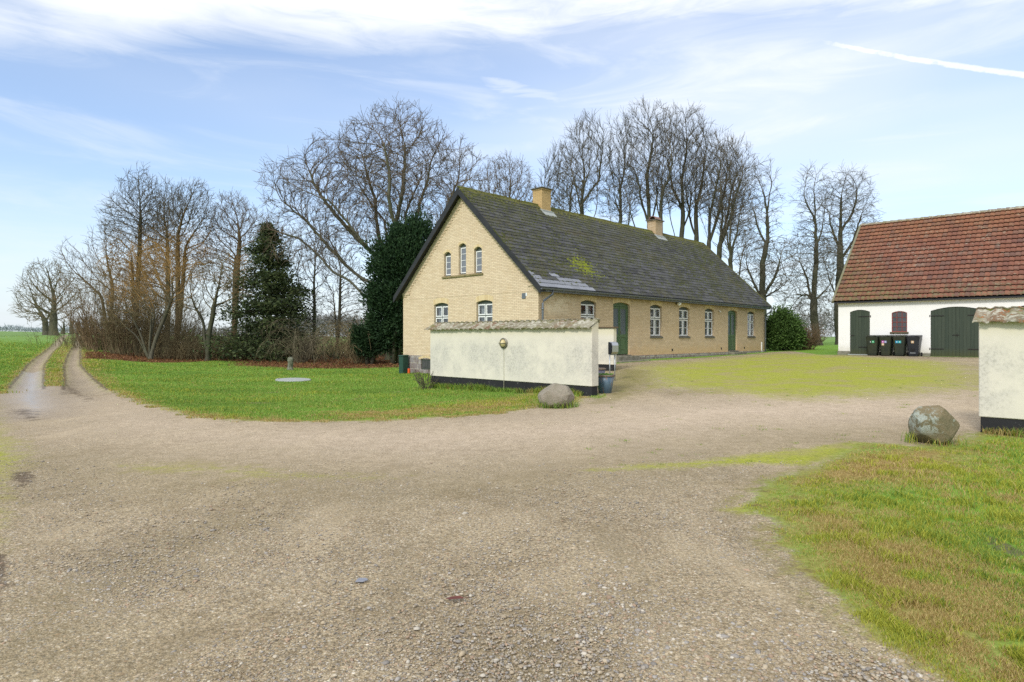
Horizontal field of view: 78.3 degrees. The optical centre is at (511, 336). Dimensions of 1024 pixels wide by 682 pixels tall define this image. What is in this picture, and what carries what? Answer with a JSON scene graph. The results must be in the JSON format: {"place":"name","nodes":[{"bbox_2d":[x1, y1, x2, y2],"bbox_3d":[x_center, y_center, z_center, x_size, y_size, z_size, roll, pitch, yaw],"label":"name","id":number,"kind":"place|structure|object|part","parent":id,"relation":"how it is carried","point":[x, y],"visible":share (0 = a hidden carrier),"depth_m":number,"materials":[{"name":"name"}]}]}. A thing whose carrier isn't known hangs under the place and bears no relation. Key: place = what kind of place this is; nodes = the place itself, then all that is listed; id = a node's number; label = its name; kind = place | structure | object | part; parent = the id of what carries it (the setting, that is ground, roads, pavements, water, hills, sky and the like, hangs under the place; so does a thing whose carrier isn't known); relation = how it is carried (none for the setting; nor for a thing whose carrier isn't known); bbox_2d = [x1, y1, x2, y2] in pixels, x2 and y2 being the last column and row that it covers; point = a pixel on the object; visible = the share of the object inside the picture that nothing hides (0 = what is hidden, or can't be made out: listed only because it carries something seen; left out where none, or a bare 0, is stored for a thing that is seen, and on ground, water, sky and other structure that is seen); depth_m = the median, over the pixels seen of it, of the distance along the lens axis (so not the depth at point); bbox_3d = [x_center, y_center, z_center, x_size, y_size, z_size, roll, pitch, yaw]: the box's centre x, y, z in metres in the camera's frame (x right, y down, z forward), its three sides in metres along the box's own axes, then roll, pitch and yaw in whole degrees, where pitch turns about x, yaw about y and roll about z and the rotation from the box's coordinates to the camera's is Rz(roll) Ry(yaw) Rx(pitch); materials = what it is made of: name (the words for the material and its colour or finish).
{"place":"outdoors","nodes":[
{"label":"outdoors","id":0,"kind":"place"},
{"bbox_2d":[0,335,111,393],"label":"field grass","id":1,"kind":"structure","parent":0,"point":[9,368],"depth_m":30.59,"materials":[{"name":"green plant"}]},
{"bbox_2d":[8,335,110,394],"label":"farm track","id":2,"kind":"structure","parent":0,"point":[79,381],"depth_m":24.14,"materials":[{"name":"beige gravel"}]},
{"bbox_2d":[82,351,402,368],"bbox_3d":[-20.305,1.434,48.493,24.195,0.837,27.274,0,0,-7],"label":"leaf covered ground","id":3,"kind":"structure","parent":0,"point":[257,363],"depth_m":42.88,"materials":[{"name":"plant"}]},
{"bbox_2d":[28,262,177,353],"bbox_3d":[-31.331,-2.320,49.215,9.605,7.326,9.138,0,0,0],"label":"dense shrub","id":4,"kind":"object","parent":3,"relation":"on","point":[90,330],"visible":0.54,"depth_m":48.05,"materials":[{"name":"brown plant"}]},
{"bbox_2d":[92,162,172,348],"bbox_3d":[-33.112,-6.987,54.935,7.214,17.074,5.117,0,0,0],"label":"alder tree","id":5,"kind":"object","parent":3,"relation":"on","point":[135,221],"visible":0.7,"depth_m":54.62,"materials":[{"name":"brown plant"}]},
{"bbox_2d":[26,323,252,360],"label":"undergrowth","id":6,"kind":"object","parent":3,"relation":"on","point":[184,350],"visible":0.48,"depth_m":47.27,"materials":[{"name":"brown plant"}]},
{"bbox_2d":[68,264,221,356],"bbox_3d":[-28.905,-2.277,48.468,10.001,7.682,10.897,0,0,0],"label":"dense shrub","id":7,"kind":"object","parent":3,"relation":"on","point":[117,331],"visible":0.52,"depth_m":47.38,"materials":[{"name":"brown plant"}]},
{"bbox_2d":[95,232,208,359],"bbox_3d":[-25.592,-2.841,44.921,7.891,9.307,4.283,0,0,0],"label":"willow tree","id":8,"kind":"object","parent":3,"relation":"on","point":[149,354],"visible":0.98,"depth_m":44.93,"materials":[{"name":"brown plant"}]},
{"bbox_2d":[122,176,187,349],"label":"alder tree","id":9,"kind":"object","parent":3,"relation":"on","point":[167,236],"visible":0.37,"depth_m":55.56,"materials":[{"name":"brown plant"}]},
{"bbox_2d":[119,287,227,357],"bbox_3d":[-25.866,-1.176,48.871,8.201,5.798,6.902,0,0,34],"label":"dense shrub","id":10,"kind":"object","parent":3,"relation":"on","point":[186,329],"visible":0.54,"depth_m":48.13,"materials":[{"name":"brown plant"}]},
{"bbox_2d":[147,176,222,354],"bbox_3d":[-27.428,-5.975,53.088,6.320,15.489,5.030,0,0,0],"label":"ash tree","id":11,"kind":"object","parent":3,"relation":"on","point":[178,239],"visible":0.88,"depth_m":52.74,"materials":[{"name":"brown plant"}]},
{"bbox_2d":[162,253,251,360],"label":"apple tree","id":12,"kind":"object","parent":3,"relation":"on","point":[215,304],"visible":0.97,"depth_m":45.36,"materials":[{"name":"brown plant"}]},
{"bbox_2d":[201,322,249,356],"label":"dense shrub","id":13,"kind":"object","parent":3,"relation":"on","point":[224,334],"visible":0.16,"depth_m":50.65,"materials":[{"name":"brown plant"}]},
{"bbox_2d":[190,187,266,343],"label":"willow tree","id":14,"kind":"object","parent":3,"relation":"on","point":[238,244],"visible":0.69,"depth_m":53.68,"materials":[{"name":"brown plant"}]},
{"bbox_2d":[189,222,346,361],"bbox_3d":[-17.870,-3.198,47.284,12.747,11.256,11.119,0,0,0],"label":"conifer tree","id":15,"kind":"object","parent":3,"relation":"on","point":[271,281],"visible":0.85,"depth_m":46.44,"materials":[{"name":"green plant"}]},
{"bbox_2d":[262,214,307,349],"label":"cherry tree","id":16,"kind":"object","parent":3,"relation":"on","point":[281,228],"visible":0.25,"depth_m":60.11,"materials":[{"name":"brown plant"}]},
{"bbox_2d":[253,316,350,363],"bbox_3d":[-14.640,0.678,44.277,6.648,4.316,6.727,0,0,33],"label":"dense shrub","id":17,"kind":"object","parent":3,"relation":"on","point":[309,344],"visible":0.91,"depth_m":43.65,"materials":[{"name":"plant"}]},
{"bbox_2d":[291,219,334,358],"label":"cherry tree","id":18,"kind":"object","parent":3,"relation":"on","point":[314,301],"visible":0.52,"depth_m":49.81,"materials":[{"name":"brown plant"}]},
{"bbox_2d":[310,234,365,357],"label":"cherry tree","id":19,"kind":"object","parent":3,"relation":"on","point":[340,305],"visible":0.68,"depth_m":50.85,"materials":[{"name":"brown plant"}]},
{"bbox_2d":[308,309,388,363],"bbox_3d":[-9.950,0.169,42.201,6.994,4.436,6.813,0,0,0],"label":"dense shrub","id":20,"kind":"object","parent":3,"relation":"on","point":[345,345],"visible":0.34,"depth_m":41.64,"materials":[{"name":"brown plant"}]},
{"bbox_2d":[301,340,402,356],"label":"undergrowth","id":21,"kind":"object","parent":3,"relation":"on","point":[341,350],"visible":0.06,"depth_m":54.56,"materials":[{"name":"brown plant"}]},
{"bbox_2d":[243,91,494,359],"bbox_3d":[-10.132,-7.774,45.774,18.040,19.453,9.448,0,0,0],"label":"beech tree","id":22,"kind":"object","parent":3,"relation":"on","point":[373,203],"visible":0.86,"depth_m":45.29,"materials":[{"name":"brown plant"}]},
{"bbox_2d":[345,318,397,364],"bbox_3d":[-8.974,0.278,40.401,3.509,3.499,2.484,0,0,0],"label":"yew bush","id":23,"kind":"object","parent":3,"relation":"on","point":[366,350],"visible":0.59,"depth_m":40.12,"materials":[{"name":"green plant"}]},
{"bbox_2d":[43,350,605,422],"bbox_3d":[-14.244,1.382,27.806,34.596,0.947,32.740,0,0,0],"label":"lawn","id":24,"kind":"structure","parent":0,"point":[100,383],"depth_m":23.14,"materials":[{"name":"green plant"}]},
{"bbox_2d":[287,357,293,369],"bbox_3d":[-12.213,1.501,34.611,0.423,0.826,0.418,0,0,0],"label":"stone post","id":25,"kind":"object","parent":24,"relation":"on","point":[290,363],"visible":0.86,"depth_m":34.48,"materials":[{"name":"grey stone"}]},
{"bbox_2d":[275,378,310,381],"bbox_3d":[-9.124,1.821,26.199,1.420,0.159,1.420,1,2,0],"label":"tank lid","id":26,"kind":"object","parent":24,"relation":"on","point":[291,379],"visible":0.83,"depth_m":26.03,"materials":[{"name":"grey concrete"}]},
{"bbox_2d":[352,205,435,363],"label":"yew tree","id":27,"kind":"object","parent":24,"relation":"on","point":[393,258],"visible":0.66,"depth_m":39.22,"materials":[{"name":"green plant"}]},
{"bbox_2d":[398,355,408,373],"bbox_3d":[-5.276,1.393,30.600,0.374,1.030,0.393,0,0,40],"label":"utility cabinet","id":28,"kind":"object","parent":24,"relation":"on","point":[403,364],"visible":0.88,"depth_m":30.48,"materials":[{"name":"green plastic"}]},
{"label":"door","id":29,"kind":"part","parent":28,"relation":"part of","materials":[{"name":"green metal"}]},
{"bbox_2d":[413,369,438,389],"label":"withered plant","id":30,"kind":"object","parent":24,"relation":"on","point":[422,384],"visible":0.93,"depth_m":20.34,"materials":[{"name":"plant"}]},
{"bbox_2d":[424,318,599,395],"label":"garden wall","id":31,"kind":"structure","parent":24,"relation":"on","point":[526,354],"depth_m":18.01,"materials":[{"name":"beige paint"}]},
{"bbox_2d":[0,331,949,488],"bbox_3d":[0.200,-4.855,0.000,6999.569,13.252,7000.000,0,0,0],"label":"field","id":32,"kind":"structure","parent":0,"point":[828,347],"depth_m":48.39,"materials":[{"name":"green plant"}]},
{"bbox_2d":[8,289,60,334],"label":"oak tree","id":33,"kind":"object","parent":32,"relation":"on","point":[45,327],"visible":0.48,"depth_m":95.76,"materials":[{"name":"brown plant"}]},
{"bbox_2d":[0,323,74,331],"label":"distant hedge","id":34,"kind":"object","parent":32,"relation":"on","point":[24,329],"visible":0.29,"depth_m":930.43,"materials":[{"name":"grey"}]},
{"bbox_2d":[7,256,85,335],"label":"oak tree","id":35,"kind":"object","parent":32,"relation":"on","point":[53,319],"visible":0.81,"depth_m":91.68,"materials":[{"name":"brown plant"}]},
{"bbox_2d":[58,316,68,333],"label":"avenue tree","id":36,"kind":"object","parent":32,"relation":"on","point":[63,328],"visible":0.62,"depth_m":135.02,"materials":[{"name":"brown plant"}]},
{"bbox_2d":[63,314,78,333],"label":"avenue tree","id":37,"kind":"object","parent":32,"relation":"on","point":[70,325],"visible":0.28,"depth_m":124.83,"materials":[{"name":"brown plant"}]},
{"bbox_2d":[47,222,129,321],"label":"alder tree","id":38,"kind":"object","parent":32,"relation":"on","point":[79,274],"visible":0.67,"depth_m":59.78,"materials":[{"name":"brown plant"}]},
{"bbox_2d":[68,309,113,349],"bbox_3d":[-34.916,-0.598,53.242,4.752,3.547,4.350,0,0,42],"label":"dense shrub","id":39,"kind":"object","parent":32,"relation":"on","point":[94,335],"visible":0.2,"depth_m":52.52,"materials":[{"name":"brown plant"}]},
{"bbox_2d":[67,319,244,336],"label":"distant hedge","id":40,"kind":"object","parent":32,"relation":"on","point":[226,327],"visible":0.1,"depth_m":219.47,"materials":[{"name":"grey"}]},
{"bbox_2d":[237,312,380,338],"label":"distant hedge","id":41,"kind":"object","parent":32,"relation":"on","point":[321,320],"visible":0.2,"depth_m":125.45,"materials":[{"name":"grey"}]},
{"bbox_2d":[476,150,538,202],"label":"beech tree","id":42,"kind":"object","parent":32,"relation":"on","point":[510,182],"visible":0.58,"depth_m":59.42,"materials":[{"name":"brown plant"}]},
{"bbox_2d":[529,140,584,211],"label":"lime tree","id":43,"kind":"object","parent":32,"relation":"on","point":[554,173],"visible":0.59,"depth_m":57.63,"materials":[{"name":"brown plant"}]},
{"bbox_2d":[393,186,772,373],"bbox_3d":[5.720,-2.686,36.139,9.940,9.872,23.369,0,0,44],"label":"farmhouse","id":44,"kind":"object","parent":32,"relation":"on","point":[652,291],"visible":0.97,"depth_m":29.95,"materials":[{"name":"yellow brick"}]},
{"bbox_2d":[419,355,429,369],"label":"cellar window","id":45,"kind":"structure","parent":44,"relation":"in","point":[425,363],"depth_m":29.94,"materials":[{"name":"grey glass"}]},
{"bbox_2d":[436,303,447,322],"bbox_3d":[-3.163,-0.760,29.268,1.010,1.620,0.200,0,0,44],"label":"window","id":46,"kind":"structure","parent":44,"relation":"in","point":[441,317],"depth_m":29.24,"materials":[{"name":"white paint"}]},
{"bbox_2d":[446,252,450,275],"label":"window","id":47,"kind":"structure","parent":44,"relation":"in","point":[448,256],"depth_m":28.94,"materials":[{"name":"white paint"}]},
{"bbox_2d":[461,244,465,273],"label":"window","id":48,"kind":"structure","parent":44,"relation":"in","point":[463,248],"depth_m":28.23,"materials":[{"name":"white paint"}]},
{"bbox_2d":[476,247,481,272],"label":"window","id":49,"kind":"structure","parent":44,"relation":"in","point":[479,250],"depth_m":27.52,"materials":[{"name":"white paint"}]},
{"bbox_2d":[478,300,491,321],"bbox_3d":[-1.064,-0.765,27.273,1.000,1.630,0.200,0,0,44],"label":"window","id":50,"kind":"structure","parent":44,"relation":"in","point":[484,315],"depth_m":27.31,"materials":[{"name":"white paint"}]},
{"bbox_2d":[581,300,593,318],"bbox_3d":[3.205,-0.795,27.541,0.200,1.590,1.110,0,0,44],"label":"window","id":51,"kind":"structure","parent":44,"relation":"in","point":[588,304],"depth_m":27.55,"materials":[{"name":"white paint"}]},
{"bbox_2d":[613,302,627,354],"bbox_3d":[5.026,-0.375,29.342,0.119,2.450,1.370,0,0,44],"label":"door","id":52,"kind":"structure","parent":44,"relation":"in","point":[620,313],"depth_m":29.50,"materials":[{"name":"green paint"}]},
{"bbox_2d":[650,305,662,337],"bbox_3d":[7.139,-0.767,31.577,0.345,1.665,1.200,0,0,44],"label":"window","id":53,"kind":"structure","parent":44,"relation":"in","point":[654,307],"depth_m":31.66,"materials":[{"name":"white paint"}]},
{"bbox_2d":[679,307,690,337],"bbox_3d":[9.123,-0.767,33.665,0.345,1.665,1.200,0,0,44],"label":"window","id":54,"kind":"structure","parent":44,"relation":"in","point":[682,309],"depth_m":33.84,"materials":[{"name":"white paint"}]},
{"bbox_2d":[705,309,714,337],"bbox_3d":[11.182,-0.768,35.735,0.215,1.665,1.200,0,0,44],"label":"window","id":55,"kind":"structure","parent":44,"relation":"in","point":[708,311],"depth_m":35.80,"materials":[{"name":"white paint"}]},
{"bbox_2d":[728,310,735,349],"bbox_3d":[13.224,-0.385,37.968,0.119,2.430,1.270,0,0,44],"label":"door","id":56,"kind":"structure","parent":44,"relation":"in","point":[731,317],"depth_m":38.10,"materials":[{"name":"green paint"}]},
{"bbox_2d":[747,312,755,337],"bbox_3d":[15.101,-0.767,39.948,0.345,1.665,1.210,0,0,44],"label":"window","id":57,"kind":"structure","parent":44,"relation":"in","point":[749,313],"depth_m":40.21,"materials":[{"name":"white paint"}]},
{"bbox_2d":[549,109,617,216],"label":"lime tree","id":58,"kind":"object","parent":32,"relation":"on","point":[583,199],"visible":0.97,"depth_m":54.73,"materials":[{"name":"brown plant"}]},
{"bbox_2d":[592,107,645,224],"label":"lime tree","id":59,"kind":"object","parent":32,"relation":"on","point":[619,207],"visible":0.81,"depth_m":55.70,"materials":[{"name":"brown plant"}]},
{"bbox_2d":[609,95,679,226],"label":"lime tree","id":60,"kind":"object","parent":32,"relation":"on","point":[647,179],"visible":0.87,"depth_m":54.62,"materials":[{"name":"brown plant"}]},
{"bbox_2d":[639,107,688,219],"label":"lime tree","id":61,"kind":"object","parent":32,"relation":"on","point":[663,191],"visible":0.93,"depth_m":53.64,"materials":[{"name":"brown plant"}]},
{"bbox_2d":[643,102,712,237],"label":"lime tree","id":62,"kind":"object","parent":32,"relation":"on","point":[681,206],"visible":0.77,"depth_m":54.74,"materials":[{"name":"brown plant"}]},
{"bbox_2d":[677,110,728,240],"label":"lime tree","id":63,"kind":"object","parent":32,"relation":"on","point":[695,229],"visible":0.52,"depth_m":55.70,"materials":[{"name":"brown plant"}]},
{"bbox_2d":[686,124,751,248],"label":"lime tree","id":64,"kind":"object","parent":32,"relation":"on","point":[710,233],"visible":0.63,"depth_m":53.84,"materials":[{"name":"brown plant"}]},
{"bbox_2d":[698,134,762,258],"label":"lime tree","id":65,"kind":"object","parent":32,"relation":"on","point":[722,227],"visible":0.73,"depth_m":52.69,"materials":[{"name":"brown plant"}]},
{"bbox_2d":[708,154,771,274],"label":"lime tree","id":66,"kind":"object","parent":32,"relation":"on","point":[729,247],"visible":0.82,"depth_m":51.77,"materials":[{"name":"brown plant"}]},
{"bbox_2d":[727,155,811,348],"bbox_3d":[19.002,-6.185,47.109,5.774,14.613,4.836,0,0,0],"label":"lime tree","id":67,"kind":"object","parent":32,"relation":"on","point":[762,291],"visible":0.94,"depth_m":46.82,"materials":[{"name":"brown plant"}]},
{"bbox_2d":[764,303,810,350],"bbox_3d":[18.459,-0.610,42.908,3.932,3.580,3.122,0,0,0],"label":"laurel bush","id":68,"kind":"object","parent":32,"relation":"on","point":[785,331],"visible":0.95,"depth_m":42.45,"materials":[{"name":"green plant"}]},
{"bbox_2d":[772,161,847,345],"bbox_3d":[26.587,-7.318,56.086,6.388,16.709,5.181,0,0,0],"label":"lime tree","id":69,"kind":"object","parent":32,"relation":"on","point":[814,302],"visible":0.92,"depth_m":55.77,"materials":[{"name":"brown plant"}]},
{"bbox_2d":[795,321,830,349],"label":"dense shrub","id":70,"kind":"object","parent":32,"relation":"on","point":[812,337],"visible":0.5,"depth_m":43.47,"materials":[{"name":"brown plant"}]},
{"bbox_2d":[796,308,834,337],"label":"distant hedge","id":71,"kind":"object","parent":32,"relation":"on","point":[826,325],"visible":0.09,"depth_m":150.93,"materials":[{"name":"grey plant"}]},
{"bbox_2d":[809,163,883,344],"bbox_3d":[30.799,-7.698,57.988,7.009,17.249,5.306,0,0,0],"label":"lime tree","id":72,"kind":"object","parent":32,"relation":"on","point":[840,243],"visible":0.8,"depth_m":57.86,"materials":[{"name":"brown plant"}]},
{"bbox_2d":[831,206,1023,356],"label":"barn","id":73,"kind":"structure","parent":32,"relation":"on","point":[935,282],"depth_m":32.59,"materials":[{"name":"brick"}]},
{"bbox_2d":[850,310,870,353],"bbox_3d":[18.604,-0.245,33.548,1.014,2.390,0.091,0,0,44],"label":"door","id":74,"kind":"structure","parent":73,"relation":"in","point":[859,319],"depth_m":33.59,"materials":[{"name":"green wood"}]},
{"bbox_2d":[890,311,908,333],"bbox_3d":[19.888,-0.740,32.288,0.830,1.160,0.125,0,0,44],"label":"window","id":75,"kind":"structure","parent":73,"relation":"in","point":[899,318],"depth_m":32.33,"materials":[{"name":"grey glass"}]},
{"bbox_2d":[929,307,978,356],"bbox_3d":[21.654,-0.235,30.648,2.178,2.470,0.092,0,0,44],"label":"gate door","id":76,"kind":"structure","parent":73,"relation":"in","point":[953,332],"depth_m":30.70,"materials":[{"name":"green wood"}]},
{"bbox_2d":[0,351,1013,681],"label":"gravel yard","id":77,"kind":"structure","parent":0,"point":[700,433],"depth_m":5.26,"materials":[{"name":"beige gravel"}]},
{"bbox_2d":[355,578,367,581],"bbox_3d":[-0.947,1.532,3.957,0.080,0.008,0.052,3,4,-17],"label":"slate chip","id":78,"kind":"object","parent":77,"relation":"on","point":[361,579],"visible":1,"depth_m":3.95,"materials":[{"name":"grey stone"}]},
{"bbox_2d":[446,596,466,598],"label":"dead leaf","id":79,"kind":"object","parent":77,"relation":"on","point":[456,597],"visible":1,"depth_m":3.69,"materials":[{"name":"brown plant"}]},
{"bbox_2d":[538,383,574,406],"bbox_3d":[0.985,1.299,14.003,0.820,0.531,0.656,0,0,0],"label":"boulder","id":80,"kind":"object","parent":77,"relation":"on","point":[555,393],"visible":0.93,"depth_m":13.76,"materials":[{"name":"stone"}]},
{"bbox_2d":[598,373,614,392],"bbox_3d":[2.516,1.251,17.000,0.546,0.554,0.546,0,0,0],"label":"plant pot","id":81,"kind":"object","parent":77,"relation":"on","point":[605,382],"visible":0.97,"depth_m":16.82,"materials":[{"name":"ceramic"}]},
{"bbox_2d":[598,327,618,370],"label":"garden wall end pillar","id":82,"kind":"structure","parent":77,"relation":"on","point":[606,335],"depth_m":24.25,"materials":[{"name":"beige paint"}]},
{"bbox_2d":[608,342,618,380],"bbox_3d":[3.261,0.822,20.233,0.302,1.318,0.168,0,0,-36],"label":"letterbox","id":83,"kind":"object","parent":77,"relation":"on","point":[612,348],"visible":0.91,"depth_m":20.18,"materials":[{"name":"grey metal"}]},
{"bbox_2d":[586,379,975,468],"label":"sparse weeds","id":84,"kind":"object","parent":77,"relation":"on","point":[756,428],"visible":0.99,"depth_m":9.48,"materials":[{"name":"green plant"}]},
{"bbox_2d":[865,335,880,354],"bbox_3d":[18.785,0.444,32.672,0.593,1.068,0.786,0,0,43],"label":"wheelie bin","id":85,"kind":"object","parent":77,"relation":"on","point":[873,343],"visible":0.97,"depth_m":32.45,"materials":[{"name":"green plastic"}]},
{"bbox_2d":[725,430,1023,681],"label":"grass verge","id":86,"kind":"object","parent":77,"relation":"on","point":[771,487],"depth_m":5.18,"materials":[{"name":"green plant"}]},
{"bbox_2d":[878,335,893,355],"bbox_3d":[19.224,0.444,32.255,0.593,1.068,0.786,0,0,44],"label":"wheelie bin","id":87,"kind":"object","parent":77,"relation":"on","point":[886,344],"visible":0.94,"depth_m":32.04,"materials":[{"name":"green plastic"}]},
{"bbox_2d":[892,335,907,355],"bbox_3d":[19.666,0.446,31.835,0.593,1.068,0.786,0,0,43],"label":"wheelie bin","id":88,"kind":"object","parent":77,"relation":"on","point":[900,343],"visible":0.96,"depth_m":31.62,"materials":[{"name":"green plastic"}]},
{"bbox_2d":[906,335,922,355],"bbox_3d":[20.109,0.448,31.414,0.786,1.068,0.593,0,0,-45],"label":"wheelie bin","id":89,"kind":"object","parent":77,"relation":"on","point":[914,344],"visible":1,"depth_m":31.20,"materials":[{"name":"black plastic"}]},
{"bbox_2d":[908,405,959,444],"bbox_3d":[6.145,1.275,9.162,0.587,0.574,0.555,0,0,0],"label":"boulder","id":90,"kind":"object","parent":77,"relation":"on","point":[938,422],"visible":0.94,"depth_m":8.98,"materials":[{"name":"grey stone"}]},
{"bbox_2d":[972,306,1023,435],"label":"garden wall","id":91,"kind":"structure","parent":77,"relation":"on","point":[1001,366],"depth_m":9.91,"materials":[{"name":"beige paint"}]},
{"bbox_2d":[0,0,1023,336],"label":"sky","id":92,"kind":"structure","parent":0,"point":[925,96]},
{"bbox_2d":[598,368,605,372],"bbox_3d":[2.620,1.219,19.200,0.503,0.526,0.503,0,0,0],"label":"plant pot","id":93,"kind":"object","parent":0,"point":[601,370],"visible":0.3,"depth_m":18.99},
{"bbox_2d":[429,382,1023,446],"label":"edge grass","id":94,"kind":"structure","parent":0,"point":[1017,433],"depth_m":13.88,"materials":[{"name":"green plant"}]}
]}

